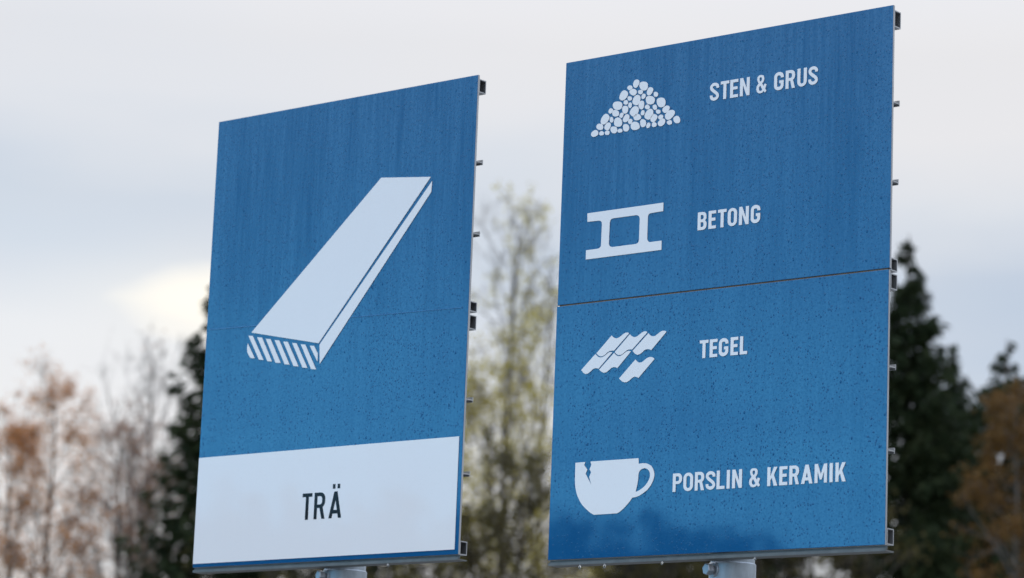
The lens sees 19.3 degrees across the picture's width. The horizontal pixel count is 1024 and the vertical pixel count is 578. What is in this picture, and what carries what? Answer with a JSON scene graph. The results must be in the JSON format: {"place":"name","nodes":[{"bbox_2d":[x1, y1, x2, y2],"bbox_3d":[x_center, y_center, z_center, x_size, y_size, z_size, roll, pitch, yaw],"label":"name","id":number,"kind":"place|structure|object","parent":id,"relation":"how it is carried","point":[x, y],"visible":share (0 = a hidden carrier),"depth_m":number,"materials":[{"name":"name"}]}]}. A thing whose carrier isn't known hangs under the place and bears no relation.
{"place":"outdoors","nodes":[
{"label":"outdoors","id":0,"kind":"place"},
{"bbox_2d":[0,0,1023,577],"label":"sky","id":1,"kind":"structure","parent":0,"point":[111,111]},
{"label":"ground","id":2,"kind":"structure","parent":0,"visible":0},
{"bbox_2d":[0,342,135,577],"bbox_3d":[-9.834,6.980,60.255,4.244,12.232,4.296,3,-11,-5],"label":"aspen tree","id":3,"kind":"object","parent":2,"relation":"on","point":[8,557],"visible":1,"depth_m":60.30,"materials":[{"name":"brown plant"}]},
{"bbox_2d":[51,388,202,577],"bbox_3d":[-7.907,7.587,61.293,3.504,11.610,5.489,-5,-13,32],"label":"aspen tree","id":4,"kind":"object","parent":2,"relation":"on","point":[129,533],"visible":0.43,"depth_m":61.71,"materials":[{"name":"grey plant"}]},
{"bbox_2d":[56,320,198,577],"bbox_3d":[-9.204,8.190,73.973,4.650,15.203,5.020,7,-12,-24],"label":"birch tree","id":5,"kind":"object","parent":2,"relation":"on","point":[151,380],"visible":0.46,"depth_m":74.93,"materials":[{"name":"grey plant"}]},
{"bbox_2d":[111,287,305,577],"bbox_3d":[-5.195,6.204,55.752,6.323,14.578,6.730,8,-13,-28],"label":"spruce tree","id":6,"kind":"object","parent":2,"relation":"on","point":[177,529],"visible":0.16,"depth_m":55.84,"materials":[{"name":"green plant"}]},
{"bbox_2d":[182,538,451,577],"bbox_3d":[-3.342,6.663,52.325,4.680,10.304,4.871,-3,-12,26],"label":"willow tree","id":7,"kind":"object","parent":2,"relation":"on","point":[396,572],"visible":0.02,"depth_m":52.55,"materials":[{"name":"green plant"}]},
{"bbox_2d":[285,565,424,577],"bbox_3d":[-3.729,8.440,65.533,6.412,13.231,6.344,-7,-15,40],"label":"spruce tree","id":8,"kind":"object","parent":2,"relation":"on","point":[379,569],"visible":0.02,"depth_m":65.81,"materials":[{"name":"green plant"}]},
{"bbox_2d":[369,179,565,577],"bbox_3d":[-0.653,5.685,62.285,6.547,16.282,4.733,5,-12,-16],"label":"birch tree","id":9,"kind":"object","parent":2,"relation":"on","point":[484,401],"visible":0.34,"depth_m":63.05,"materials":[{"name":"green plant"}]},
{"bbox_2d":[367,413,614,577],"bbox_3d":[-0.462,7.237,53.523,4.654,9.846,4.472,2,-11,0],"label":"willow tree","id":10,"kind":"object","parent":2,"relation":"on","point":[497,529],"visible":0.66,"depth_m":53.79,"materials":[{"name":"green plant"}]},
{"bbox_2d":[467,248,619,577],"bbox_3d":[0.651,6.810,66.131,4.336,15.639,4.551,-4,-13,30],"label":"birch tree","id":11,"kind":"object","parent":2,"relation":"on","point":[543,432],"visible":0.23,"depth_m":66.56,"materials":[{"name":"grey plant"}]},
{"bbox_2d":[587,564,653,577],"bbox_3d":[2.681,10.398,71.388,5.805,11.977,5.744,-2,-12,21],"label":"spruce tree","id":12,"kind":"object","parent":2,"relation":"on","point":[622,576],"depth_m":71.62,"materials":[{"name":"green plant"}]},
{"bbox_2d":[519,468,767,577],"bbox_3d":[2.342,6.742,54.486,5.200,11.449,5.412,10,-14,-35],"label":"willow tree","id":13,"kind":"object","parent":2,"relation":"on","point":[640,573],"visible":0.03,"depth_m":54.24,"materials":[{"name":"green plant"}]},
{"bbox_2d":[625,561,708,577],"bbox_3d":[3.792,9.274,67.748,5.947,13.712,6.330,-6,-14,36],"label":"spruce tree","id":14,"kind":"object","parent":2,"relation":"on","point":[669,565],"visible":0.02,"depth_m":67.63,"materials":[{"name":"green plant"}]},
{"bbox_2d":[757,557,814,577],"bbox_3d":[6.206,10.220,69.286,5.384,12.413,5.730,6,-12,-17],"label":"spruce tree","id":15,"kind":"object","parent":2,"relation":"on","point":[771,565],"visible":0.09,"depth_m":69.77,"materials":[{"name":"green plant"}]},
{"bbox_2d":[669,486,933,577],"bbox_3d":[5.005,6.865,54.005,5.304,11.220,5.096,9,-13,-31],"label":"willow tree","id":16,"kind":"object","parent":2,"relation":"on","point":[820,562],"visible":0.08,"depth_m":54.30,"materials":[{"name":"green plant"}]},
{"bbox_2d":[801,235,1001,577],"bbox_3d":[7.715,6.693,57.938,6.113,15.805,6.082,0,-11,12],"label":"spruce tree","id":17,"kind":"object","parent":2,"relation":"on","point":[919,453],"visible":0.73,"depth_m":58.12,"materials":[{"name":"green plant"}]},
{"bbox_2d":[892,342,1012,566],"bbox_3d":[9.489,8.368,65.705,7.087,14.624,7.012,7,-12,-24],"label":"spruce tree","id":18,"kind":"object","parent":2,"relation":"on","point":[952,404],"visible":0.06,"depth_m":66.58,"materials":[{"name":"green plant"}]},
{"bbox_2d":[919,340,1023,577],"bbox_3d":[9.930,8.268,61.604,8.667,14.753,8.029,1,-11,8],"label":"spruce tree","id":19,"kind":"object","parent":2,"relation":"on","point":[1006,371],"visible":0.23,"depth_m":62.23,"materials":[{"name":"green plant"}]},
{"bbox_2d":[941,377,1023,577],"bbox_3d":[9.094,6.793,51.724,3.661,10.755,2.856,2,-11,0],"label":"larch tree","id":20,"kind":"object","parent":2,"relation":"on","point":[1001,412],"visible":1,"depth_m":52.29,"materials":[{"name":"brown plant"}]},
{"label":"yard","id":21,"kind":"structure","parent":0,"visible":0},
{"bbox_2d":[193,75,485,577],"bbox_3d":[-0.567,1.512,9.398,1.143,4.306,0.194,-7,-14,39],"label":"information sign","id":22,"kind":"object","parent":21,"relation":"on","point":[341,320],"visible":1,"depth_m":9.56,"materials":[{"name":"blue plastic"}]},
{"bbox_2d":[548,5,900,577],"bbox_3d":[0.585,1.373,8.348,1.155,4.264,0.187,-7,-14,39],"label":"information sign","id":23,"kind":"object","parent":21,"relation":"on","point":[727,281],"visible":1,"depth_m":8.51,"materials":[{"name":"blue plastic"}]}
]}

